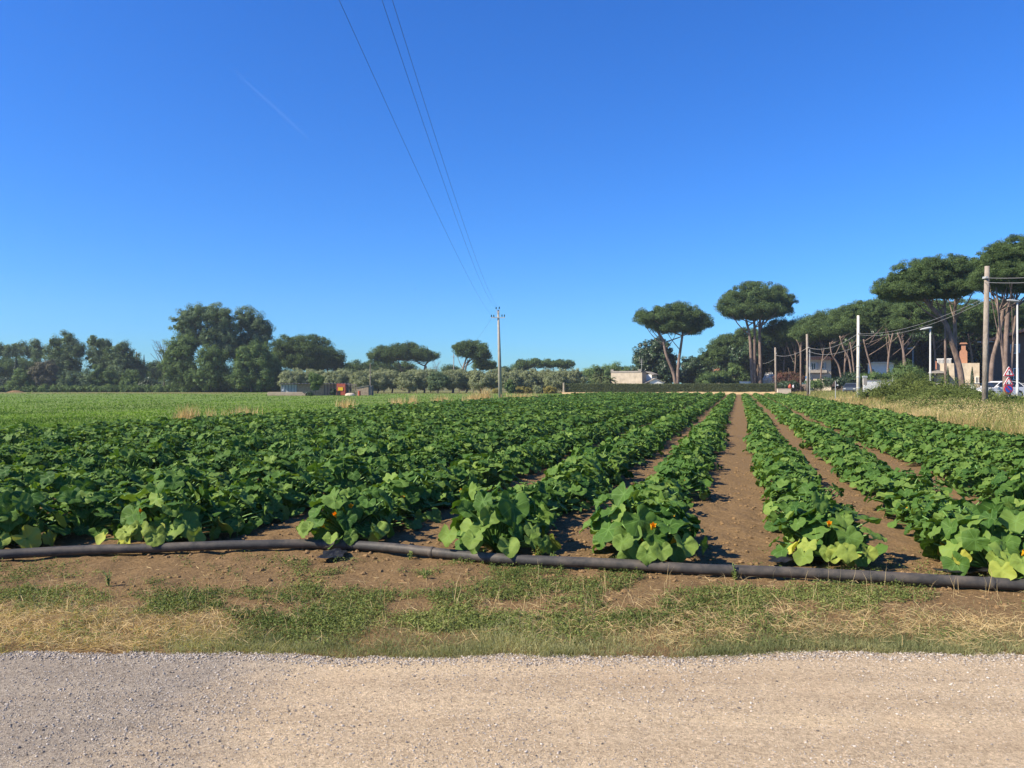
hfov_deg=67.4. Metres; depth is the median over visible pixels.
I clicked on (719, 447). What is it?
squash plant
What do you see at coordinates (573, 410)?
squash crop rows
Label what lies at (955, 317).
stone pine
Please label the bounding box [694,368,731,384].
garden tree
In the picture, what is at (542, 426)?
squash plant
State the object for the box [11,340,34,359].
eucalyptus tree
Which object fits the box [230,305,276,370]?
eucalyptus tree
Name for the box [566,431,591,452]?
squash plant
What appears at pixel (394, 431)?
squash plant
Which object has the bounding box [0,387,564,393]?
ground
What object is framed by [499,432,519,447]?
squash plant
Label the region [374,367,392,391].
olive tree
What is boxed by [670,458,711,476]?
squash plant
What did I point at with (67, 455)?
squash plant
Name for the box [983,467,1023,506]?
squash plant
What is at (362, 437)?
squash plant
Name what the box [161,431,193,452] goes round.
squash plant
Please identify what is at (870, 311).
stone pine
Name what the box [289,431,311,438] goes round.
squash plant
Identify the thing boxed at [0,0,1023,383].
sky
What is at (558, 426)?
squash plant
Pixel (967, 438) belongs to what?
squash plant
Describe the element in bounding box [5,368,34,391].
bush
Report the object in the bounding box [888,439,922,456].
squash plant
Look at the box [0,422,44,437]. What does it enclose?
squash plant
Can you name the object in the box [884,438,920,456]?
squash plant
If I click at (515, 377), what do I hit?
olive tree
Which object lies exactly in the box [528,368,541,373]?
olive tree
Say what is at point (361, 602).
creeping weeds
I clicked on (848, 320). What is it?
stone pine
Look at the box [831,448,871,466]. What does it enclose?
squash plant
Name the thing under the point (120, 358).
eucalyptus tree
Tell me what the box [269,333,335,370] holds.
stone pine
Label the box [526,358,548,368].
stone pine
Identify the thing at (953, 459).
squash plant
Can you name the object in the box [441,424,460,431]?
squash plant
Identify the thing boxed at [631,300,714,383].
stone pine
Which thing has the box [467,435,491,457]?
squash plant
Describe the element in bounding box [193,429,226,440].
squash plant
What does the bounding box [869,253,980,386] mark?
stone pine
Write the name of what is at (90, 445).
squash plant
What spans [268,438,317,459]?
squash plant
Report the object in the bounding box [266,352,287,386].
oak tree
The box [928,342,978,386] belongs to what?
roadside house
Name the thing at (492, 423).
squash plant
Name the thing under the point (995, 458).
squash plant
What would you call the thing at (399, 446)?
squash plant
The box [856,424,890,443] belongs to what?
squash plant
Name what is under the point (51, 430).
squash plant
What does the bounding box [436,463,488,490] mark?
squash plant
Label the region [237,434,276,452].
squash plant
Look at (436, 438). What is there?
squash plant
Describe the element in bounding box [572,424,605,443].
squash plant
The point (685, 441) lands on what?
squash plant
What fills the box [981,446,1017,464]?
squash plant
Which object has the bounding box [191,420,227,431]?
squash plant
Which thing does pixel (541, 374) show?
olive tree
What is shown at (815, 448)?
squash plant
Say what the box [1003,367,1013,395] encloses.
road sign
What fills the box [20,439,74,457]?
squash plant
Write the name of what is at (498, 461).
squash plant
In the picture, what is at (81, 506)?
squash plant
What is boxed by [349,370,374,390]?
olive tree
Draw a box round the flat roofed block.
[611,359,658,384]
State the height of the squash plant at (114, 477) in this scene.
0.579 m
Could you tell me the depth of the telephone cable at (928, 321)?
45.67 m
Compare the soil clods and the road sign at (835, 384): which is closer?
the soil clods
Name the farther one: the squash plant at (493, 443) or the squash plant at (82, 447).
the squash plant at (493, 443)
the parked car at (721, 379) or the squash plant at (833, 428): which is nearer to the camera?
the squash plant at (833, 428)
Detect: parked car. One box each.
[715,376,726,384]
[843,383,855,392]
[976,381,1023,396]
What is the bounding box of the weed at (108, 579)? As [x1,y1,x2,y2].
[103,570,111,585]
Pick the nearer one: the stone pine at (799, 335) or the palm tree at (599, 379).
the stone pine at (799, 335)
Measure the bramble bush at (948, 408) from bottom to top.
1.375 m
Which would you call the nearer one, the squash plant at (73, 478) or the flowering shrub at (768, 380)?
the squash plant at (73, 478)
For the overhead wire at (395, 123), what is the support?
attached to the utility pole at (499, 366)
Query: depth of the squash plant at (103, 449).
14.56 m
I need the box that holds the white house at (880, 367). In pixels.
[867,362,894,373]
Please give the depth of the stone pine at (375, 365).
203.22 m
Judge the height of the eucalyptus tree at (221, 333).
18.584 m
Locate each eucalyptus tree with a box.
[0,342,24,358]
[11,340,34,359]
[27,338,46,361]
[40,329,89,374]
[84,335,112,373]
[100,340,137,383]
[132,352,151,380]
[167,301,241,364]
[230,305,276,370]
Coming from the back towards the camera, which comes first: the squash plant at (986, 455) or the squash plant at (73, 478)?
the squash plant at (986, 455)
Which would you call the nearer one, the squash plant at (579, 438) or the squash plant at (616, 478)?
the squash plant at (616, 478)
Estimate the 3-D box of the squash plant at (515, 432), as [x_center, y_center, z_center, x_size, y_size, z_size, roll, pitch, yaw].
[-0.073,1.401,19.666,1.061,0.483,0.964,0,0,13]
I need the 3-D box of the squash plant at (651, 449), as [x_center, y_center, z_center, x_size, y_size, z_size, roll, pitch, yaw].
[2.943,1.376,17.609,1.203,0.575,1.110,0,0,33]
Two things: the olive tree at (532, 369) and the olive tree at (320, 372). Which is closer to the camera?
the olive tree at (320, 372)
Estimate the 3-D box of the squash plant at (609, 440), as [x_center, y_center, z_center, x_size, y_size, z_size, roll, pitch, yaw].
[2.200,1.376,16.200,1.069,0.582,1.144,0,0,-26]
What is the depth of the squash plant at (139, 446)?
15.25 m
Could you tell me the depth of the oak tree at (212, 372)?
145.91 m
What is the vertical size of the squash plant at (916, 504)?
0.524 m
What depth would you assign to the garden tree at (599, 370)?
173.37 m
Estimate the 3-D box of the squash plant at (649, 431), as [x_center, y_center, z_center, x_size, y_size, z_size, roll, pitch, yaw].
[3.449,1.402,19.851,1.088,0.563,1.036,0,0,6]
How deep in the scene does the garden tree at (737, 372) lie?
148.87 m
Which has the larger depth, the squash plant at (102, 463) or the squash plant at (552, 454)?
the squash plant at (552, 454)
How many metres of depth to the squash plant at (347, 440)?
17.22 m
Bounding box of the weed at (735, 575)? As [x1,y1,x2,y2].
[731,563,738,579]
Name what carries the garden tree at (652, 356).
on the ground at (397, 391)
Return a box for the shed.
[279,383,350,395]
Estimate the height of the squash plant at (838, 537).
0.692 m
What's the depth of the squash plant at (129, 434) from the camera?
19.23 m
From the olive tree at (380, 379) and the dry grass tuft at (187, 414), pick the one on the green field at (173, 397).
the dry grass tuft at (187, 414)
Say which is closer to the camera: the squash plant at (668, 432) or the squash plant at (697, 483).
the squash plant at (697, 483)
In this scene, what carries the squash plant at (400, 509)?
on the ground at (748, 518)
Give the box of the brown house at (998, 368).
[935,329,1023,387]
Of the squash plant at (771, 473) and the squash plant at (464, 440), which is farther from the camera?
the squash plant at (464, 440)
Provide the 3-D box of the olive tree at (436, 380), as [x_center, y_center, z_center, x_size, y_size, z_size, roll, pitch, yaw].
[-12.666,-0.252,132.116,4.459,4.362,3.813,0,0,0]
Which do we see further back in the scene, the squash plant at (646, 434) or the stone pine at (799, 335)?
the stone pine at (799, 335)
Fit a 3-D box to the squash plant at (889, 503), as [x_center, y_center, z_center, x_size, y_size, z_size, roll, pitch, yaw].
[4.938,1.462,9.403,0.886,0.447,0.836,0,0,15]
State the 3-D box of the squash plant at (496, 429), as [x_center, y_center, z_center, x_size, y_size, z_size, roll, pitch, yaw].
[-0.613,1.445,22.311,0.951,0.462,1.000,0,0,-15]
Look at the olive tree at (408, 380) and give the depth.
132.10 m
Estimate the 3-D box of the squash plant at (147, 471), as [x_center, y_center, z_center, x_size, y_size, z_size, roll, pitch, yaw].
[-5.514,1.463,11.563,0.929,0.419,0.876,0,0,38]
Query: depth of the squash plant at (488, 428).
21.67 m
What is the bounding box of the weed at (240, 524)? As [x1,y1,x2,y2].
[236,520,242,535]
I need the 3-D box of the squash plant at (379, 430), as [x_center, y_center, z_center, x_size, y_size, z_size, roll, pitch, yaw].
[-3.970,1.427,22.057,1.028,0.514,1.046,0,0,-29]
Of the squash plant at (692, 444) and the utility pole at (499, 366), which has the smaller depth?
the squash plant at (692, 444)
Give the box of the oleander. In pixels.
[772,370,805,382]
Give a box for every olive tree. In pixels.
[277,370,300,386]
[289,367,302,372]
[295,371,309,382]
[312,370,325,375]
[323,370,346,382]
[336,368,349,373]
[339,369,353,392]
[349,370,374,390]
[362,368,376,374]
[369,371,389,392]
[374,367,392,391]
[382,369,398,392]
[396,370,420,392]
[406,367,420,391]
[415,370,430,392]
[425,368,437,391]
[426,371,450,392]
[441,369,463,392]
[457,369,471,392]
[468,370,492,392]
[485,369,502,392]
[496,367,507,390]
[497,371,521,390]
[512,368,525,374]
[517,370,539,390]
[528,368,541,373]
[534,371,547,392]
[542,367,553,373]
[543,370,568,391]
[553,367,569,391]
[560,370,581,389]
[569,368,589,383]
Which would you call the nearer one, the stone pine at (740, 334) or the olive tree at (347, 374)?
the olive tree at (347, 374)
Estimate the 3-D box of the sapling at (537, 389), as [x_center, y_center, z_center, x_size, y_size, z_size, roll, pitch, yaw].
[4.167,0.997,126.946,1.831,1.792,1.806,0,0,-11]
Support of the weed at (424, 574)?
on the ground at (748, 518)
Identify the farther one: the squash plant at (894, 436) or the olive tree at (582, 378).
the olive tree at (582, 378)
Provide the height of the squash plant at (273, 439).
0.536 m
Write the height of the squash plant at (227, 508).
0.507 m
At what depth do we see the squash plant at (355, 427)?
20.60 m
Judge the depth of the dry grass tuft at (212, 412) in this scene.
30.76 m
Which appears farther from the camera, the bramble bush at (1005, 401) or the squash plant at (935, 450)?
the bramble bush at (1005, 401)
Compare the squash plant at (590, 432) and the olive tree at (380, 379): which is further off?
the olive tree at (380, 379)
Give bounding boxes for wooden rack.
[346,384,356,393]
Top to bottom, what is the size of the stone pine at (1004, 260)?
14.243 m
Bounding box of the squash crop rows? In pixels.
[0,391,1006,442]
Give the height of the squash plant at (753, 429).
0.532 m
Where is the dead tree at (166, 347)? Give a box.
[150,339,169,386]
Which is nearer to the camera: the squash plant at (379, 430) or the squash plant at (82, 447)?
the squash plant at (82, 447)
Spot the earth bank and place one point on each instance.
(691, 392)
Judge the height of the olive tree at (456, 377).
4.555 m
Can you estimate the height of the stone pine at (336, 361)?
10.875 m
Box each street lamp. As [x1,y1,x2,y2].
[920,327,931,380]
[1007,299,1019,395]
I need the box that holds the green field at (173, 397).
[0,392,562,430]
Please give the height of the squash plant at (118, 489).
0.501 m
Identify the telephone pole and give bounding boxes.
[774,347,776,391]
[806,334,808,395]
[856,315,859,397]
[982,266,989,404]
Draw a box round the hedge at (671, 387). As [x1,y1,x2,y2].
[564,383,774,391]
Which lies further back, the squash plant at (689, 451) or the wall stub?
the wall stub
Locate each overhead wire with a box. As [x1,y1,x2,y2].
[339,0,488,311]
[382,1,491,302]
[392,0,496,304]
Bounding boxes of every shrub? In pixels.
[762,371,774,383]
[777,369,799,390]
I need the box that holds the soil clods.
[44,422,991,582]
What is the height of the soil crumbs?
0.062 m
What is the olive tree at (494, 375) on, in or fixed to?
on the ground at (397, 391)
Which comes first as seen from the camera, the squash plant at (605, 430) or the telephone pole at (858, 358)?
the squash plant at (605, 430)
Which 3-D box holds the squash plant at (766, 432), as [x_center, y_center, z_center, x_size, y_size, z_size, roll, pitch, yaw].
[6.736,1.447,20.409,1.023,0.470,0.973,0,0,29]
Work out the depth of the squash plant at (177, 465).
12.13 m
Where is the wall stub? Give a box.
[777,388,790,393]
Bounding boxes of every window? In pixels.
[810,363,818,369]
[820,362,825,368]
[1010,344,1019,353]
[1013,368,1018,379]
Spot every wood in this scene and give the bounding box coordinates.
[2,369,277,386]
[692,323,1022,389]
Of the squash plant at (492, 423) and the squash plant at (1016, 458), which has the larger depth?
the squash plant at (492, 423)
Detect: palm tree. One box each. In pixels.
[590,372,606,383]
[601,376,617,383]
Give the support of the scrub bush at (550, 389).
on the ground at (397, 391)
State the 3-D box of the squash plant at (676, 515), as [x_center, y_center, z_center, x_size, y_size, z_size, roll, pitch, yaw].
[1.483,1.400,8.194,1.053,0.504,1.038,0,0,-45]
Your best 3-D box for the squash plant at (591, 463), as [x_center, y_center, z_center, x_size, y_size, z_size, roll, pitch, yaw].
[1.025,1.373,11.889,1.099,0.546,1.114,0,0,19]
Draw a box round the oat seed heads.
[882,396,1023,426]
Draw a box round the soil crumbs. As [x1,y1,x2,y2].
[0,554,1023,619]
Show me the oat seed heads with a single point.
(967, 408)
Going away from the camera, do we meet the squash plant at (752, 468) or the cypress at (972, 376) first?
the squash plant at (752, 468)
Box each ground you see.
[0,384,1023,657]
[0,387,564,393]
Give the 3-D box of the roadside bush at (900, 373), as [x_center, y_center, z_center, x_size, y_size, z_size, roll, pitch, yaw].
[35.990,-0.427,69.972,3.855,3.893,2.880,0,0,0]
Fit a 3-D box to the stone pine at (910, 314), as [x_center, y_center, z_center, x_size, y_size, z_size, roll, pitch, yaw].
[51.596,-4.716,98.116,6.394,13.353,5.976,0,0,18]
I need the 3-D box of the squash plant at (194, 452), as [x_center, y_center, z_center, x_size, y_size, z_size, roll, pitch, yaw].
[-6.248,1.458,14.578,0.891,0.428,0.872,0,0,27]
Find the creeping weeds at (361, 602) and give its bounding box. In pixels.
[0,545,1023,648]
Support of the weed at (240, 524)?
on the ground at (748, 518)
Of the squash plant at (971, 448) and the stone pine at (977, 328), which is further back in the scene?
the stone pine at (977, 328)
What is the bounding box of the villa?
[804,356,832,390]
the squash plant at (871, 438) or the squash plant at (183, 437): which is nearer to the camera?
the squash plant at (183, 437)
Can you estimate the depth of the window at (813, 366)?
139.21 m
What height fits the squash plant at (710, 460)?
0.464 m
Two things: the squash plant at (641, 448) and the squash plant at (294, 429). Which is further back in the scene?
the squash plant at (294, 429)
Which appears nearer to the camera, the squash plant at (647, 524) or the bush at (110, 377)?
the squash plant at (647, 524)
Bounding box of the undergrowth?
[0,383,280,391]
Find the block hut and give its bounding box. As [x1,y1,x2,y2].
[357,385,373,394]
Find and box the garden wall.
[864,380,891,389]
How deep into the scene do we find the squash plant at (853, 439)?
17.00 m
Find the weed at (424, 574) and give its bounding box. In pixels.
[421,569,430,578]
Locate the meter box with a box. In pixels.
[862,376,867,391]
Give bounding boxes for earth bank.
[560,392,776,393]
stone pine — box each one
[0,356,31,377]
[15,355,39,366]
[146,360,165,381]
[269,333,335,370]
[310,347,348,371]
[343,359,371,372]
[364,360,393,371]
[365,341,440,389]
[390,360,419,389]
[440,364,459,371]
[451,339,492,390]
[471,360,496,371]
[496,365,515,372]
[511,359,535,370]
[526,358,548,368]
[543,358,563,369]
[556,359,575,369]
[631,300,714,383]
[697,344,717,372]
[708,332,741,375]
[714,280,798,383]
[730,327,775,382]
[761,317,800,372]
[776,313,809,391]
[786,313,818,391]
[800,309,839,389]
[820,304,856,390]
[831,299,875,391]
[855,296,896,373]
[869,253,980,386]
[877,301,912,371]
[889,299,943,364]
[925,299,975,381]
[947,256,979,385]
[948,298,995,362]
[963,278,1012,381]
[968,233,1023,394]
[971,298,1023,335]
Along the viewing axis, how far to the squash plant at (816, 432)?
19.20 m
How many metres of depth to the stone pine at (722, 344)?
152.72 m
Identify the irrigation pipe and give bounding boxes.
[0,539,1023,590]
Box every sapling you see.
[504,379,516,393]
[532,385,542,393]
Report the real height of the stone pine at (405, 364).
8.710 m
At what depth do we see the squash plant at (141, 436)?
17.71 m
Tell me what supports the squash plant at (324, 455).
on the ground at (748, 518)
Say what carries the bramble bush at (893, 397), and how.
on the verge
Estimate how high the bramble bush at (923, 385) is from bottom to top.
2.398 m
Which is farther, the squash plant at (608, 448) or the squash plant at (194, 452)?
the squash plant at (194, 452)
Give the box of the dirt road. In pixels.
[0,651,1023,767]
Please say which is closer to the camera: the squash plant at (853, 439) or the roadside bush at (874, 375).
the squash plant at (853, 439)
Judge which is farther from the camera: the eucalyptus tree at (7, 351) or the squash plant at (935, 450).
the eucalyptus tree at (7, 351)
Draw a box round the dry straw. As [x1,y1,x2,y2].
[0,561,1023,654]
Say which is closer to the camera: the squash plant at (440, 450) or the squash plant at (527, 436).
the squash plant at (440, 450)
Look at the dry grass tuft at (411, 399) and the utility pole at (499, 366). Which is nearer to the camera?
the dry grass tuft at (411, 399)
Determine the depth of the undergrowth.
148.37 m
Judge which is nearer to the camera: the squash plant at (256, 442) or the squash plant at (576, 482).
the squash plant at (576, 482)
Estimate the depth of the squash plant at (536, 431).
20.87 m
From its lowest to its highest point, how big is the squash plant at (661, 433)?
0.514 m
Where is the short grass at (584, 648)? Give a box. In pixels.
[0,575,1023,659]
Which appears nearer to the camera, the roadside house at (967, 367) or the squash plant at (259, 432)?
the squash plant at (259, 432)
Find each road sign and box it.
[831,380,838,398]
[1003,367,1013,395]
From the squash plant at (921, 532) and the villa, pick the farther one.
the villa
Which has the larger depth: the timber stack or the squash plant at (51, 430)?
the timber stack
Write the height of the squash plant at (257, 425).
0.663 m
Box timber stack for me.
[267,392,305,395]
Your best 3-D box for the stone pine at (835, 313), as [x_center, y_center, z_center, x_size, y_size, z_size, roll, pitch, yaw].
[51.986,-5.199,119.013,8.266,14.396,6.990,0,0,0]
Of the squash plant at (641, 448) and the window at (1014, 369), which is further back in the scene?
the window at (1014, 369)
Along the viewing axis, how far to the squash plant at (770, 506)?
8.72 m
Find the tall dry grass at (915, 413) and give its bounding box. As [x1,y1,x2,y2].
[822,393,1023,437]
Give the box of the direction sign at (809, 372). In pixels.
[805,349,809,393]
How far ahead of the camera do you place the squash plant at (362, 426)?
21.50 m
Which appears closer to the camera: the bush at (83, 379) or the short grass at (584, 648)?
the short grass at (584, 648)
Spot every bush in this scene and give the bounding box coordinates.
[0,376,11,386]
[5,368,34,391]
[27,361,50,386]
[40,358,58,386]
[54,368,77,386]
[74,368,93,386]
[88,364,104,386]
[102,368,119,386]
[119,368,141,386]
[138,377,160,385]
[305,391,313,395]
[329,388,336,394]
[515,386,532,393]
[543,386,556,393]
[804,379,827,391]
[820,376,850,388]
[839,371,861,386]
[853,385,886,401]
[860,370,883,379]
[868,378,908,401]
[877,389,917,404]
[879,372,891,379]
[886,370,937,395]
[887,358,927,381]
[900,396,941,410]
[901,391,956,402]
[909,372,961,395]
[912,396,966,410]
[918,382,968,398]
[927,377,981,393]
[935,399,992,415]
[940,394,980,405]
[951,386,995,399]
[965,397,1012,406]
[968,387,1013,401]
[973,402,1019,416]
[980,393,1023,404]
[989,391,1022,403]
[993,399,1022,407]
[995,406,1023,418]
[1012,393,1023,405]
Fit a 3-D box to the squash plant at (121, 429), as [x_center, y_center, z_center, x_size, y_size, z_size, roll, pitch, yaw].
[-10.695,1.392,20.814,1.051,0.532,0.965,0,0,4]
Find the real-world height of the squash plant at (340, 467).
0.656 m
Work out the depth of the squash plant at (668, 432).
22.56 m
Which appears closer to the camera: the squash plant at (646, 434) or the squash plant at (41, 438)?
the squash plant at (41, 438)
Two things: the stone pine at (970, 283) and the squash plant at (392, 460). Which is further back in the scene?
the stone pine at (970, 283)
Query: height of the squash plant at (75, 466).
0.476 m
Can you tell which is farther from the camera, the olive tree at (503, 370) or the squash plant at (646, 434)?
the olive tree at (503, 370)
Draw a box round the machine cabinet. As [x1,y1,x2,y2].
[337,384,345,394]
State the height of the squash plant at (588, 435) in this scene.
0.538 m
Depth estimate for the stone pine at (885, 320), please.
103.89 m
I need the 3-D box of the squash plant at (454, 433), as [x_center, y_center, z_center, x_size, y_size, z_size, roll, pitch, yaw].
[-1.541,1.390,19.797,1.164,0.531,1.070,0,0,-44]
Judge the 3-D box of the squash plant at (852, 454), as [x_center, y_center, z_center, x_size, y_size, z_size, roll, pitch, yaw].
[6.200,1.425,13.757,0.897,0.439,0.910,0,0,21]
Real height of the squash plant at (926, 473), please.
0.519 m
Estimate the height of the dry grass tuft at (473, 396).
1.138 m
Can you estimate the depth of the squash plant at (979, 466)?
12.04 m
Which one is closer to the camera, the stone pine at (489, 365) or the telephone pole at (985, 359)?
the telephone pole at (985, 359)
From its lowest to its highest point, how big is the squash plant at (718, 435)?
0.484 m
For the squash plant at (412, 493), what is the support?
on the ground at (748, 518)
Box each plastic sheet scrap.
[316,548,346,557]
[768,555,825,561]
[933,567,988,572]
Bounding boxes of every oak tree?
[157,332,199,391]
[183,343,234,391]
[224,340,278,391]
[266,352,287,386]
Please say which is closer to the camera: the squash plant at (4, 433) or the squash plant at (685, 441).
the squash plant at (685, 441)
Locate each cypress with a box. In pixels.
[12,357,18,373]
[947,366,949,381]
[970,367,973,385]
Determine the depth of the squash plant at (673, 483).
10.23 m
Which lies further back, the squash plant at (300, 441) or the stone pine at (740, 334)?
the stone pine at (740, 334)
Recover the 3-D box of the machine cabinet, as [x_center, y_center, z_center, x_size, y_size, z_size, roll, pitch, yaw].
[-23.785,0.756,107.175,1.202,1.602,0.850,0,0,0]
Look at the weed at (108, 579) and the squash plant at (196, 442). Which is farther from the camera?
the squash plant at (196, 442)
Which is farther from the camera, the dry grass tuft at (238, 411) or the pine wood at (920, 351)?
the pine wood at (920, 351)
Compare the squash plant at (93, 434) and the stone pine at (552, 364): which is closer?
the squash plant at (93, 434)
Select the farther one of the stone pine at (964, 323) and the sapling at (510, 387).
the sapling at (510, 387)
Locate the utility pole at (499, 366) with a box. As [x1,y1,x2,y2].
[491,307,504,396]
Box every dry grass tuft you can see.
[172,404,205,419]
[195,406,215,416]
[216,405,269,415]
[334,397,358,407]
[388,396,405,404]
[405,394,420,403]
[430,395,451,401]
[461,392,480,400]
[475,388,493,399]
[497,392,537,397]
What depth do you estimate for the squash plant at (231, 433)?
20.36 m
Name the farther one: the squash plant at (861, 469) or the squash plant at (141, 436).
the squash plant at (141, 436)
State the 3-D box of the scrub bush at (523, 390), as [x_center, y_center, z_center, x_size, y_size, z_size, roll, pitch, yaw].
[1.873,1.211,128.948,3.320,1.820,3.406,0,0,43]
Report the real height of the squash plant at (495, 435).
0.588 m
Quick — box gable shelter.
[644,378,664,384]
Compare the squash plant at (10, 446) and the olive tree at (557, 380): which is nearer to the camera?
the squash plant at (10, 446)
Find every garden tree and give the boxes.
[582,361,630,383]
[629,336,681,383]
[679,355,712,383]
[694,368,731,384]
[724,361,750,384]
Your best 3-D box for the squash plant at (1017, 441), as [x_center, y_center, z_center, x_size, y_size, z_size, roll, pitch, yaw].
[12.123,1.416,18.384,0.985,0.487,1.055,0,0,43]
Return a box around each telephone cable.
[859,298,983,333]
[865,301,983,335]
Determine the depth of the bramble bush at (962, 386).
47.79 m
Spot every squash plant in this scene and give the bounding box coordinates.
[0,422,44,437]
[0,431,21,443]
[0,443,19,451]
[0,445,38,467]
[0,462,25,473]
[0,465,64,490]
[0,476,25,488]
[0,484,51,510]
[0,487,77,549]
[3,431,37,447]
[12,452,70,476]
[19,436,58,450]
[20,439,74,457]
[29,469,109,507]
[32,485,127,537]
[34,427,71,434]
[40,430,86,448]
[45,446,99,472]
[46,460,98,488]
[50,444,85,460]
[54,427,87,435]
[69,428,110,448]
[74,438,118,454]
[77,455,133,471]
[80,464,148,492]
[81,439,135,460]
[84,427,117,437]
[95,480,233,546]
[96,481,166,522]
[98,430,127,447]
[106,426,133,433]
[107,447,161,473]
[108,435,142,446]
[121,431,144,440]
[126,441,161,464]
[126,466,169,485]
[129,432,173,449]
[135,441,192,470]
[142,430,158,436]
[143,432,191,452]
[146,465,229,504]
[153,460,203,474]
[157,427,179,434]
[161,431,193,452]
[170,449,203,467]
[172,423,205,431]
[175,437,207,456]
[177,428,209,443]
[185,485,273,534]
[188,441,232,461]
[188,455,237,478]
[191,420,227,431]
[192,468,239,492]
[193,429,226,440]
[197,430,230,445]
[213,425,242,443]
[213,436,252,452]
[213,447,268,473]
[215,478,289,524]
[226,425,254,434]
[229,459,273,487]
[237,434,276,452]
[243,430,273,437]
[244,420,275,433]
[254,453,300,480]
[255,447,283,462]
[255,470,329,516]
[261,428,285,436]
[265,436,284,446]
[266,432,305,441]
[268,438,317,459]
[282,427,302,435]
[285,438,327,454]
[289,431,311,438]
[291,445,343,471]
[294,460,318,482]
[294,467,346,504]
[295,484,394,548]
[296,426,320,439]
[306,433,351,449]
[306,453,386,495]
[312,426,327,434]
[323,424,356,439]
[328,448,359,461]
[334,431,359,446]
[338,426,366,437]
[338,437,390,461]
[343,484,421,529]
[344,432,383,444]
[350,441,398,456]
[352,428,388,445]
[352,463,389,485]
[355,422,373,433]
[364,469,450,522]
[365,426,387,434]
[367,454,414,477]
[368,420,402,431]
[378,431,400,442]
[379,440,418,456]
[381,428,415,440]
[381,451,422,473]
[386,432,425,451]
[392,468,457,510]
[396,424,405,431]
[405,422,439,437]
[405,431,438,451]
[409,450,448,472]
[412,444,452,466]
[413,463,477,506]
[425,425,438,433]
[426,436,448,444]
[426,440,471,465]
[431,425,450,434]
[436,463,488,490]
[437,428,472,438]
[437,480,560,557]
[438,433,450,444]
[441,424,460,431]
[443,434,486,461]
[450,449,520,490]
[465,425,486,437]
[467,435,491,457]
[468,423,493,432]
[468,455,518,484]
[475,431,516,451]
[475,498,556,540]
[479,438,506,454]
[480,418,512,430]
[487,426,503,431]
[487,453,528,475]
[487,480,567,521]
[497,445,541,472]
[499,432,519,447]
[500,422,518,430]
[503,429,529,446]
[510,429,535,443]
[513,423,548,441]
[515,444,557,467]
[517,440,559,463]
[519,436,566,460]
[521,482,581,516]
[527,423,555,437]
[528,471,605,509]
[534,437,565,456]
[539,420,564,433]
[541,462,609,495]
[543,433,580,452]
[543,456,612,490]
[557,430,592,444]
[559,453,620,484]
[565,425,600,442]
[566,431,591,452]
[566,443,633,481]
[569,429,593,446]
[571,442,623,470]
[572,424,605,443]
[579,481,708,565]
[589,423,617,437]
[589,424,613,439]
[594,421,620,439]
[598,444,640,467]
[599,435,640,460]
[612,498,694,546]
[613,444,647,466]
[614,438,655,457]
[621,431,663,455]
[623,424,665,442]
[631,428,666,447]
[631,480,689,512]
[632,432,663,450]
[639,489,673,499]
[641,476,693,507]
[645,426,670,440]
[645,461,713,499]
[647,458,708,484]
[653,425,672,438]
[658,445,709,471]
[658,469,707,489]
[659,424,672,437]
[667,441,715,464]
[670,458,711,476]
[671,436,713,452]
[678,432,725,451]
[679,428,719,443]
[693,423,724,439]
[695,446,722,469]
[697,429,729,443]
[699,426,725,440]
[742,424,778,441]
[742,433,785,452]
[746,430,776,444]
[746,432,786,450]
[750,450,786,471]
[752,442,799,462]
[752,454,821,479]
[755,451,815,475]
[755,460,821,486]
[756,444,811,465]
[759,441,781,452]
[759,468,825,496]
[760,476,824,498]
[762,492,811,531]
[763,477,819,512]
[768,499,834,541]
[769,491,887,566]
[780,482,855,515]
[799,427,843,448]
[807,426,842,437]
[811,439,827,453]
[812,431,844,446]
[813,438,854,460]
[819,436,867,453]
[821,442,868,463]
[830,453,890,482]
[831,448,870,465]
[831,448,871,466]
[831,452,871,472]
[839,461,893,487]
[854,470,897,494]
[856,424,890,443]
[861,428,892,445]
[861,431,889,447]
[863,472,948,502]
[867,435,893,448]
[876,484,948,521]
[877,431,912,453]
[878,467,952,493]
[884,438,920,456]
[887,491,961,527]
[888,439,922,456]
[896,444,923,460]
[902,443,945,464]
[904,492,984,536]
[907,497,1023,554]
[910,423,950,442]
[920,499,1023,580]
[921,448,963,467]
[923,431,951,443]
[923,450,974,475]
[929,432,960,445]
[934,453,981,476]
[936,432,964,449]
[940,457,988,480]
[947,462,1011,495]
[948,434,984,449]
[950,463,1003,487]
[955,438,994,450]
[960,441,995,458]
[973,475,1016,498]
[974,444,996,459]
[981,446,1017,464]
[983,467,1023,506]
[986,432,1016,446]
[988,447,1020,466]
[992,434,1017,446]
[995,446,1023,472]
[1001,433,1023,449]
[1013,459,1023,468]
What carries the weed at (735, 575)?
on the ground at (748, 518)
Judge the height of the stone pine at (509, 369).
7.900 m
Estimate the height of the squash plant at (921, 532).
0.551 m
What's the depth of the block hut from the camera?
107.00 m

